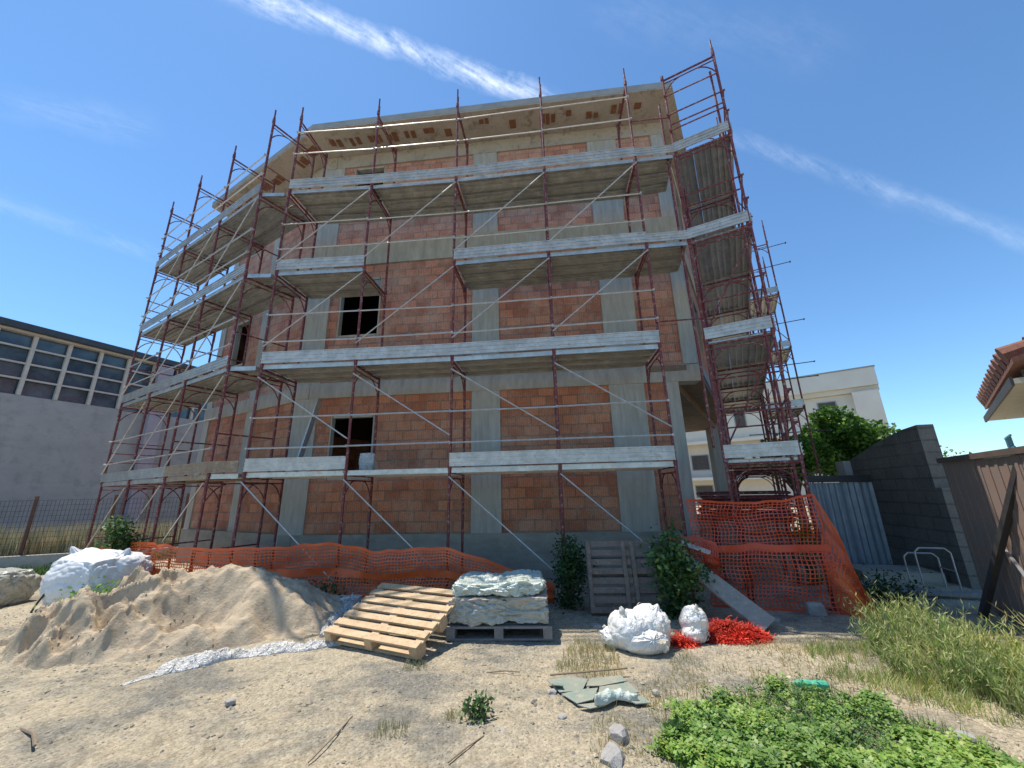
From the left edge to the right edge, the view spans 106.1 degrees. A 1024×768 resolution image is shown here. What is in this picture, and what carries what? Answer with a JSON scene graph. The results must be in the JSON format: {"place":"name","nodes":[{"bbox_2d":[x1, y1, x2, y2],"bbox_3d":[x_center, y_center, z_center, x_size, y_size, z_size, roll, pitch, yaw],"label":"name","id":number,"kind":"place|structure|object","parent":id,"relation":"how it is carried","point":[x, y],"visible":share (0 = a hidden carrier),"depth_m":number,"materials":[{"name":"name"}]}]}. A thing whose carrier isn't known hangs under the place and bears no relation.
{"place":"outdoors","nodes":[
{"label":"outdoors","id":0,"kind":"place"},
{"bbox_2d":[0,505,1023,767],"bbox_3d":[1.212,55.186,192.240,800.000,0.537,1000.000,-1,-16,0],"label":"ground","id":1,"kind":"structure","parent":0,"point":[346,673],"depth_m":3.12,"materials":[{"name":"beige gravel"}]},
{"bbox_2d":[0,567,41,606],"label":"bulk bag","id":2,"kind":"object","parent":1,"relation":"on","point":[18,585],"visible":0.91,"depth_m":6.29,"materials":[{"name":"white plastic"}]},
{"bbox_2d":[19,727,36,746],"bbox_3d":[-3.362,2.453,2.685,0.420,0.028,0.040,-10,-18,30],"label":"stick","id":3,"kind":"object","parent":1,"relation":"on","point":[33,736],"visible":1,"depth_m":2.69,"materials":[{"name":"brown wood"}]},
{"bbox_2d":[33,576,120,611],"bbox_3d":[-5.947,3.035,5.463,0.971,0.589,1.087,-13,-19,35],"label":"shrub","id":4,"kind":"object","parent":1,"relation":"on","point":[73,592],"visible":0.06,"depth_m":5.53,"materials":[{"name":"green plant"}]},
{"bbox_2d":[0,547,168,569],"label":"wall","id":5,"kind":"structure","parent":1,"relation":"on","point":[41,560],"depth_m":11.63,"materials":[{"name":"grey concrete"}]},
{"bbox_2d":[3,549,176,575],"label":"weeds","id":6,"kind":"object","parent":1,"relation":"on","point":[42,571],"visible":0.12,"depth_m":11.22,"materials":[{"name":"plant"}]},
{"bbox_2d":[0,517,181,556],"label":"reeds","id":7,"kind":"object","parent":1,"relation":"on","point":[47,540],"visible":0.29,"depth_m":12.52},
{"bbox_2d":[30,546,152,612],"bbox_3d":[-6.725,3.096,6.271,1.290,0.910,1.184,-5,-16,14],"label":"bulk bag","id":8,"kind":"object","parent":1,"relation":"on","point":[88,566],"visible":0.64,"depth_m":5.90,"materials":[{"name":"white plastic"}]},
{"bbox_2d":[0,493,189,556],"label":"wire fence","id":9,"kind":"object","parent":1,"relation":"on","point":[29,524],"visible":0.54,"depth_m":12.39,"materials":[{"name":"metal"}]},
{"bbox_2d":[0,316,213,538],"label":"warehouse","id":10,"kind":"structure","parent":1,"relation":"on","point":[60,397],"depth_m":17.00,"materials":[{"name":"grey concrete"}]},
{"bbox_2d":[0,329,207,420],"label":"window pane","id":11,"kind":"structure","parent":10,"relation":"in","point":[7,385],"depth_m":17.09,"materials":[{"name":"grey glass"}]},
{"bbox_2d":[92,514,147,550],"bbox_3d":[-7.584,3.191,7.448,0.681,1.358,0.798,-1,-16,0],"label":"shrub","id":12,"kind":"object","parent":1,"relation":"on","point":[114,543],"visible":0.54,"depth_m":7.40,"materials":[{"name":"green plant"}]},
{"bbox_2d":[0,563,363,674],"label":"sand pile","id":13,"kind":"object","parent":1,"relation":"on","point":[139,613],"visible":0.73,"depth_m":4.46,"materials":[{"name":"beige sand"}]},
{"bbox_2d":[85,110,315,571],"bbox_3d":[-7.391,-0.779,9.308,6.191,10.690,1.229,-10,-18,29],"label":"scaffolding","id":14,"kind":"object","parent":1,"relation":"on","point":[249,228],"visible":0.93,"depth_m":9.05,"materials":[{"name":"brown metal"}]},
{"bbox_2d":[119,639,339,685],"bbox_3d":[-2.740,2.768,3.977,1.836,0.129,0.421,8,-18,-29],"label":"plastic sheet","id":15,"kind":"object","parent":1,"relation":"on","point":[196,660],"visible":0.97,"depth_m":3.91,"materials":[{"name":"white plastic"}]},
{"bbox_2d":[225,698,235,706],"bbox_3d":[-2.259,2.555,3.090,0.054,0.040,0.068,-14,-20,39],"label":"rubble stone","id":16,"kind":"object","parent":1,"relation":"on","point":[230,702],"visible":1,"depth_m":3.08,"materials":[{"name":"stone"}]},
{"bbox_2d":[310,572,346,600],"bbox_3d":[-2.727,3.001,5.542,0.732,0.521,0.652,-1,-16,0],"label":"shrub","id":17,"kind":"object","parent":1,"relation":"on","point":[325,587],"visible":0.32,"depth_m":5.58,"materials":[{"name":"green plant"}]},
{"bbox_2d":[308,715,352,762],"bbox_3d":[-1.206,2.381,2.600,0.026,0.022,0.498,-3,-16,8],"label":"stick","id":18,"kind":"object","parent":1,"relation":"on","point":[330,739],"visible":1,"depth_m":2.56,"materials":[{"name":"brown wood"}]},
{"bbox_2d":[319,593,355,637],"bbox_3d":[-2.240,3.004,5.053,0.307,0.264,1.080,1,-16,-7],"label":"plastic sheet","id":19,"kind":"object","parent":1,"relation":"on","point":[338,614],"visible":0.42,"depth_m":4.84,"materials":[{"name":"white plastic"}]},
{"bbox_2d":[338,594,361,603],"bbox_3d":[-2.365,3.132,5.512,0.397,0.212,0.335,5,-17,-22],"label":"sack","id":20,"kind":"object","parent":1,"relation":"on","point":[355,598],"visible":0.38,"depth_m":5.45,"materials":[{"name":"white plastic"}]},
{"bbox_2d":[324,583,455,660],"bbox_3d":[-1.316,2.662,4.415,1.283,0.442,0.904,-8,-17,24],"label":"pallet","id":21,"kind":"object","parent":1,"relation":"on","point":[375,640],"visible":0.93,"depth_m":4.25,"materials":[{"name":"brown wood"}]},
{"bbox_2d":[370,714,409,738],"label":"dry grass","id":22,"kind":"structure","parent":1,"relation":"on","point":[394,726],"depth_m":2.67,"materials":[{"name":"beige plant"}]},
{"bbox_2d":[380,614,447,635],"bbox_3d":[-1.171,2.934,4.684,1.060,0.100,0.100,-9,-17,25],"label":"timber block","id":23,"kind":"object","parent":1,"relation":"on","point":[443,633],"depth_m":4.60,"materials":[{"name":"grey wood"}]},
{"bbox_2d":[402,658,431,670],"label":"dry grass","id":24,"kind":"structure","parent":1,"relation":"on","point":[416,664],"depth_m":3.66,"materials":[{"name":"beige plant"}]},
{"bbox_2d":[175,81,728,577],"bbox_3d":[-0.385,0.077,13.477,18.260,11.270,12.390,-1,-16,0],"label":"apartment building shell","id":25,"kind":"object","parent":1,"relation":"on","point":[525,509],"visible":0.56,"depth_m":8.80,"materials":[{"name":"orange ceramic"}]},
{"bbox_2d":[442,705,477,722],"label":"dry grass","id":26,"kind":"structure","parent":1,"relation":"on","point":[464,716],"depth_m":2.79,"materials":[{"name":"beige plant"}]},
{"bbox_2d":[448,735,483,762],"bbox_3d":[-0.287,2.323,2.456,0.011,0.018,0.319,-13,-20,37],"label":"stick","id":27,"kind":"object","parent":1,"relation":"on","point":[464,749],"visible":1,"depth_m":2.44,"materials":[{"name":"brown wood"}]},
{"bbox_2d":[228,68,704,601],"bbox_3d":[-0.682,-1.602,7.827,8.301,10.500,1.283,-3,-16,5],"label":"scaffolding","id":28,"kind":"object","parent":1,"relation":"on","point":[544,188],"visible":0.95,"depth_m":7.63,"materials":[{"name":"red metal"}]},
{"bbox_2d":[292,398,321,471],"bbox_3d":[-4.153,1.040,7.816,0.092,1.586,0.517,-8,-17,24],"label":"leaning board","id":29,"kind":"object","parent":28,"relation":"on","point":[301,452],"visible":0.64,"depth_m":7.85,"materials":[{"name":"wood"}]},
{"bbox_2d":[100,541,555,602],"bbox_3d":[-5.002,3.341,6.746,11.430,1.139,1.328,-6,-16,16],"label":"safety net","id":30,"kind":"object","parent":28,"relation":"attached to","point":[343,573],"visible":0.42,"depth_m":6.14,"materials":[{"name":"orange plastic"}]},
{"bbox_2d":[359,453,375,469],"bbox_3d":[-2.719,1.465,7.238,0.285,0.340,0.246,2,-16,-11],"label":"sack","id":31,"kind":"object","parent":28,"relation":"on","point":[367,461],"visible":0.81,"depth_m":7.13,"materials":[{"name":"white plastic"}]},
{"bbox_2d":[457,688,497,723],"bbox_3d":[-0.255,2.349,2.780,0.293,0.188,0.328,-1,-16,0],"label":"shrub","id":32,"kind":"object","parent":1,"relation":"on","point":[480,711],"visible":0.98,"depth_m":2.80,"materials":[{"name":"green plant"}]},
{"bbox_2d":[446,605,552,640],"bbox_3d":[-0.122,2.869,4.648,1.180,0.142,0.841,-2,-16,3],"label":"pallet","id":33,"kind":"object","parent":1,"relation":"on","point":[453,628],"visible":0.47,"depth_m":4.27,"materials":[{"name":"grey wood"}]},
{"bbox_2d":[448,569,548,626],"bbox_3d":[-0.136,2.585,4.723,1.177,0.464,0.871,-1,-16,0],"label":"wrapped sack stack","id":34,"kind":"object","parent":33,"relation":"on","point":[519,596],"visible":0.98,"depth_m":4.37,"materials":[{"name":"white plastic"}]},
{"bbox_2d":[486,670,519,672],"bbox_3d":[-0.080,2.603,3.481,0.304,0.018,0.022,-2,-16,3],"label":"stick","id":35,"kind":"object","parent":1,"relation":"on","point":[503,671],"visible":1,"depth_m":3.48,"materials":[{"name":"brown wood"}]},
{"bbox_2d":[547,688,556,694],"bbox_3d":[0.324,2.507,3.128,0.075,0.045,0.060,-3,-16,8],"label":"rubble stone","id":36,"kind":"object","parent":1,"relation":"on","point":[553,691],"visible":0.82,"depth_m":3.11,"materials":[{"name":"stone"}]},
{"bbox_2d":[557,713,566,719],"bbox_3d":[0.363,2.411,2.777,0.068,0.040,0.054,9,-18,-32],"label":"rubble stone","id":37,"kind":"object","parent":1,"relation":"on","point":[562,716],"visible":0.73,"depth_m":2.77,"materials":[{"name":"stone"}]},
{"bbox_2d":[549,529,600,613],"bbox_3d":[0.866,2.607,5.408,0.775,1.046,0.802,-1,-16,0],"label":"shrub","id":38,"kind":"object","parent":1,"relation":"on","point":[568,581],"visible":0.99,"depth_m":5.38,"materials":[{"name":"green plant"}]},
{"bbox_2d":[550,667,627,675],"bbox_3d":[0.678,2.527,3.383,0.697,0.026,0.015,0,-16,-6],"label":"stick","id":39,"kind":"object","parent":1,"relation":"on","point":[588,671],"visible":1,"depth_m":3.38,"materials":[{"name":"brown wood"}]},
{"bbox_2d":[590,623,601,628],"bbox_3d":[1.002,2.897,4.598,0.108,0.054,0.135,3,-16,-16],"label":"rubble stone","id":40,"kind":"object","parent":1,"relation":"on","point":[595,626],"visible":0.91,"depth_m":4.56,"materials":[{"name":"stone"}]},
{"bbox_2d":[547,675,650,708],"bbox_3d":[0.675,2.466,3.109,0.645,0.050,0.573,2,-16,-13],"label":"broken sheet","id":41,"kind":"object","parent":1,"relation":"on","point":[575,690],"visible":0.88,"depth_m":3.14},
{"bbox_2d":[594,688,637,705],"bbox_3d":[0.782,2.389,2.963,0.354,0.082,0.120,3,-16,-14],"label":"plastic film","id":42,"kind":"object","parent":41,"relation":"on","point":[606,696],"visible":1,"depth_m":2.93,"materials":[{"name":"white plastic"}]},
{"bbox_2d":[600,741,625,767],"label":"rubble stone","id":43,"kind":"object","parent":1,"relation":"on","point":[610,750],"visible":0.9,"depth_m":2.28,"materials":[{"name":"stone"}]},
{"bbox_2d":[609,723,628,744],"bbox_3d":[0.701,2.306,2.509,0.102,0.115,0.128,10,-19,-35],"label":"rubble stone","id":44,"kind":"object","parent":1,"relation":"on","point":[618,733],"visible":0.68,"depth_m":2.49,"materials":[{"name":"stone"}]},
{"bbox_2d":[584,540,668,612],"bbox_3d":[1.581,2.572,5.171,1.120,0.868,0.292,-2,-16,4],"label":"pallet","id":45,"kind":"object","parent":1,"relation":"on","point":[627,575],"visible":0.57,"depth_m":5.14,"materials":[{"name":"grey wood"}]},
{"bbox_2d":[598,603,670,654],"bbox_3d":[1.295,2.546,4.047,0.770,0.413,0.540,-1,-16,0],"label":"rubbish bag","id":46,"kind":"object","parent":1,"relation":"on","point":[643,629],"visible":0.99,"depth_m":3.92,"materials":[{"name":"white plastic"}]},
{"bbox_2d":[653,689,659,695],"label":"rubble stone","id":47,"kind":"object","parent":1,"relation":"on","point":[656,691],"visible":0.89,"depth_m":3.08,"materials":[{"name":"stone"}]},
{"bbox_2d":[662,714,694,740],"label":"shrub","id":48,"kind":"object","parent":1,"relation":"on","point":[674,723],"visible":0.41,"depth_m":2.46,"materials":[{"name":"green plant"}]},
{"bbox_2d":[639,520,722,624],"bbox_3d":[2.146,2.365,4.969,0.989,1.249,0.796,-1,-16,0],"label":"shrub","id":49,"kind":"object","parent":1,"relation":"on","point":[672,567],"visible":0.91,"depth_m":4.86,"materials":[{"name":"green plant"}]},
{"bbox_2d":[669,628,702,648],"bbox_3d":[1.816,2.681,4.065,0.397,0.126,0.342,-1,-16,0],"label":"net heap","id":50,"kind":"object","parent":1,"relation":"on","point":[680,641],"visible":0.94,"depth_m":4.01,"materials":[{"name":"red plastic"}]},
{"bbox_2d":[679,604,709,643],"bbox_3d":[1.961,2.571,4.155,0.299,0.378,0.306,-1,-16,0],"label":"rubbish bag","id":51,"kind":"object","parent":1,"relation":"on","point":[693,622],"visible":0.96,"depth_m":4.08,"materials":[{"name":"white plastic"}]},
{"bbox_2d":[677,549,775,631],"bbox_3d":[2.597,2.554,4.885,0.238,0.774,1.165,10,-19,-34],"label":"plank","id":52,"kind":"object","parent":1,"relation":"on","point":[742,605],"visible":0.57,"depth_m":4.65,"materials":[{"name":"grey wood"}]},
{"bbox_2d":[669,536,723,584],"bbox_3d":[2.560,2.493,5.413,0.693,0.666,0.314,-9,-17,26],"label":"safety net","id":53,"kind":"object","parent":52,"relation":"attached to","point":[714,544],"visible":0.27,"depth_m":5.33,"materials":[{"name":"orange plastic"}]},
{"bbox_2d":[682,541,710,554],"bbox_3d":[2.510,2.236,5.264,0.362,0.167,0.070,-7,-17,21],"label":"timber block","id":54,"kind":"object","parent":53,"relation":"in","point":[703,550],"depth_m":5.22,"materials":[{"name":"grey wood"}]},
{"bbox_2d":[705,615,774,644],"bbox_3d":[2.375,2.664,4.220,1.015,0.219,0.587,-1,-16,0],"label":"net heap","id":55,"kind":"object","parent":1,"relation":"on","point":[720,631],"visible":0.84,"depth_m":4.11,"materials":[{"name":"plastic"}]},
{"bbox_2d":[697,514,789,556],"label":"wall","id":56,"kind":"structure","parent":1,"relation":"on","point":[734,533],"depth_m":9.25,"materials":[{"name":"concrete"}]},
{"bbox_2d":[696,490,800,585],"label":"stacked scaffold frames","id":57,"kind":"structure","parent":1,"relation":"on","point":[725,496],"depth_m":6.89,"materials":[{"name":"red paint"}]},
{"bbox_2d":[658,40,840,610],"bbox_3d":[5.541,-1.133,9.768,1.216,10.370,7.512,-10,-18,29],"label":"scaffolding","id":58,"kind":"object","parent":1,"relation":"on","point":[720,244],"visible":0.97,"depth_m":7.37,"materials":[{"name":"red metal"}]},
{"bbox_2d":[686,494,823,553],"bbox_3d":[3.432,2.010,5.524,1.637,0.808,0.230,-8,-17,22],"label":"safety net","id":59,"kind":"object","parent":58,"relation":"attached to","point":[756,515],"visible":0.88,"depth_m":5.48,"materials":[{"name":"orange plastic"}]},
{"bbox_2d":[704,543,844,614],"bbox_3d":[3.479,2.616,5.205,1.538,0.870,0.167,-8,-17,23],"label":"safety net","id":60,"kind":"object","parent":1,"relation":"on","point":[822,548],"visible":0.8,"depth_m":5.16,"materials":[{"name":"orange plastic"}]},
{"bbox_2d":[773,616,781,622],"bbox_3d":[3.208,2.872,4.681,0.135,0.054,0.108,12,-20,-39],"label":"rubble stone","id":61,"kind":"object","parent":1,"relation":"on","point":[778,620],"visible":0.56,"depth_m":4.64,"materials":[{"name":"stone"}]},
{"bbox_2d":[686,365,890,505],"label":"apartment building","id":62,"kind":"structure","parent":1,"relation":"on","point":[856,389],"depth_m":31.02,"materials":[{"name":"paint"}]},
{"bbox_2d":[691,454,710,470],"bbox_3d":[17.088,7.131,34.884,1.500,1.379,0.066,-13,-19,35],"label":"window","id":63,"kind":"structure","parent":62,"relation":"in","point":[699,462],"depth_m":34.85,"materials":[{"name":"glass"}]},
{"bbox_2d":[695,485,714,497],"bbox_3d":[17.142,9.551,34.212,1.500,1.084,0.066,-13,-19,35],"label":"window","id":64,"kind":"structure","parent":62,"relation":"in","point":[699,488],"depth_m":34.25,"materials":[{"name":"glass"}]},
{"bbox_2d":[734,413,746,427],"bbox_3d":[19.962,3.152,33.666,0.900,1.379,0.066,-13,-19,35],"label":"window","id":65,"kind":"structure","parent":62,"relation":"in","point":[743,422],"depth_m":33.59,"materials":[{"name":"glass"}]},
{"bbox_2d":[817,401,836,408],"bbox_3d":[24.781,2.170,30.141,1.200,1.576,0.066,-13,-19,35],"label":"window","id":66,"kind":"structure","parent":62,"relation":"in","point":[829,403],"depth_m":30.24,"materials":[{"name":"glass"}]},
{"bbox_2d":[752,433,828,533],"bbox_3d":[9.547,3.331,13.241,2.178,3.454,2.334,-1,-16,0],"label":"tree","id":67,"kind":"object","parent":1,"relation":"on","point":[808,456],"visible":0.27,"depth_m":12.76,"materials":[{"name":"green plant"}]},
{"bbox_2d":[750,220,831,539],"bbox_3d":[9.204,-0.434,13.608,2.160,10.920,1.973,-10,-18,28],"label":"scaffolding","id":68,"kind":"object","parent":1,"relation":"on","point":[797,409],"visible":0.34,"depth_m":13.21,"materials":[{"name":"brown metal"}]},
{"bbox_2d":[785,517,825,585],"bbox_3d":[4.995,2.753,6.457,0.532,1.140,0.671,-1,-16,0],"label":"shrub","id":69,"kind":"object","parent":1,"relation":"on","point":[812,558],"visible":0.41,"depth_m":6.40,"materials":[{"name":"green plant"}]},
{"bbox_2d":[789,679,829,690],"bbox_3d":[2.412,2.438,3.123,0.274,0.067,0.067,-5,-16,12],"label":"crushed bottle","id":70,"kind":"object","parent":1,"relation":"on","point":[818,683],"visible":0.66,"depth_m":3.10,"materials":[{"name":"green plastic"}]},
{"bbox_2d":[805,601,827,615],"bbox_3d":[3.892,2.884,4.916,0.195,0.176,0.156,-6,-16,16],"label":"rubble stone","id":71,"kind":"object","parent":1,"relation":"on","point":[816,608],"visible":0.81,"depth_m":4.87,"materials":[{"name":"stone"}]},
{"bbox_2d":[667,686,974,767],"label":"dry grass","id":72,"kind":"structure","parent":1,"relation":"on","point":[681,764],"depth_m":2.68,"materials":[{"name":"green plant"}]},
{"bbox_2d":[643,671,1023,767],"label":"ground cover","id":73,"kind":"object","parent":1,"relation":"on","point":[946,754],"visible":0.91,"depth_m":2.40,"materials":[{"name":"green plant"}]},
{"bbox_2d":[812,494,878,618],"bbox_3d":[4.270,2.186,4.972,0.156,1.517,0.422,12,-20,-39],"label":"safety net","id":74,"kind":"object","parent":1,"relation":"on","point":[860,596],"visible":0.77,"depth_m":4.92,"materials":[{"name":"orange plastic"}]},
{"bbox_2d":[793,404,900,475],"bbox_3d":[11.841,2.906,13.562,3.328,4.347,3.667,-14,-20,38],"label":"tree","id":75,"kind":"object","parent":1,"relation":"on","point":[850,435],"visible":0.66,"depth_m":13.13,"materials":[{"name":"green plant"}]},
{"bbox_2d":[804,475,892,564],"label":"corrugated gate","id":76,"kind":"structure","parent":1,"relation":"on","point":[848,504],"depth_m":7.81,"materials":[{"name":"metal"}]},
{"bbox_2d":[842,564,946,583],"bbox_3d":[6.574,3.295,6.674,1.100,0.180,0.700,-6,-16,17],"label":"concrete step","id":77,"kind":"object","parent":1,"relation":"on","point":[932,577],"visible":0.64,"depth_m":6.45,"materials":[{"name":"grey concrete"}]},
{"bbox_2d":[820,560,968,611],"bbox_3d":[5.079,2.666,5.176,1.331,0.633,1.161,-1,-16,0],"label":"shrub","id":78,"kind":"object","parent":1,"relation":"on","point":[884,589],"visible":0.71,"depth_m":5.17,"materials":[{"name":"green plant"}]},
{"bbox_2d":[835,424,980,588],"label":"block wall","id":79,"kind":"structure","parent":1,"relation":"on","point":[903,468],"depth_m":6.78,"materials":[{"name":"concrete"}]},
{"bbox_2d":[802,636,1023,728],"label":"grass tufts","id":80,"kind":"object","parent":1,"relation":"on","point":[970,705],"visible":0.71,"depth_m":3.08,"materials":[{"name":"plant"}]},
{"bbox_2d":[838,573,1023,718],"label":"tall weeds","id":81,"kind":"object","parent":1,"relation":"on","point":[964,652],"visible":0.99,"depth_m":3.27,"materials":[{"name":"green plant"}]},
{"bbox_2d":[903,547,962,590],"bbox_3d":[6.470,2.843,5.958,0.452,0.632,0.374,-7,-17,20],"label":"steel chair frame","id":82,"kind":"object","parent":1,"relation":"on","point":[915,553],"visible":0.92,"depth_m":5.92,"materials":[{"name":"grey metal"}]},
{"bbox_2d":[898,590,981,595],"bbox_3d":[6.167,2.970,5.469,1.078,0.070,0.140,-7,-17,21],"label":"plank","id":83,"kind":"object","parent":1,"relation":"on","point":[962,593],"visible":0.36,"depth_m":5.43,"materials":[{"name":"grey wood"}]},
{"bbox_2d":[940,445,973,456],"bbox_3d":[17.244,3.881,14.980,1.985,2.998,2.149,-16,-21,42],"label":"tree","id":84,"kind":"object","parent":1,"relation":"on","point":[945,453],"visible":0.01,"depth_m":15.21,"materials":[{"name":"green plant"}]},
{"bbox_2d":[952,729,976,744],"bbox_3d":[2.896,2.266,2.470,0.105,0.052,0.084,-8,-17,23],"label":"rubble stone","id":85,"kind":"object","parent":1,"relation":"on","point":[964,733],"visible":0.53,"depth_m":2.46,"materials":[{"name":"stone"}]},
{"bbox_2d":[936,446,1023,628],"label":"metal fence","id":86,"kind":"object","parent":1,"relation":"on","point":[978,484],"visible":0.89,"depth_m":4.47,"materials":[{"name":"metal"}]},
{"bbox_2d":[1005,550,1023,576],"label":"hanging pipe","id":87,"kind":"object","parent":86,"relation":"attached to","point":[1015,562],"visible":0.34,"depth_m":4.07,"materials":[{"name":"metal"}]},
{"bbox_2d":[977,454,1018,618],"bbox_3d":[5.393,1.744,4.245,0.060,1.916,1.532,-7,-17,21],"label":"leaning pole","id":88,"kind":"object","parent":1,"relation":"on","point":[999,546],"visible":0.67,"depth_m":4.26,"materials":[{"name":"wood"}]},
{"bbox_2d":[976,336,1023,447],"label":"tiled house","id":89,"kind":"structure","parent":1,"relation":"on","point":[1000,394],"depth_m":10.03,"materials":[{"name":"beige paint"}]},
{"bbox_2d":[0,0,1023,458],"label":"sky","id":90,"kind":"structure","parent":0,"point":[880,141],"materials":[{"name":"blue"}]},
{"bbox_2d":[555,635,621,678],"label":"dry grass","id":91,"kind":"structure","parent":0,"point":[571,649],"depth_m":3.71,"materials":[{"name":"beige plant"}]},
{"bbox_2d":[589,633,1023,767],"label":"dry grass","id":92,"kind":"structure","parent":0,"point":[751,675],"depth_m":3.31,"materials":[{"name":"plant"}]}
]}

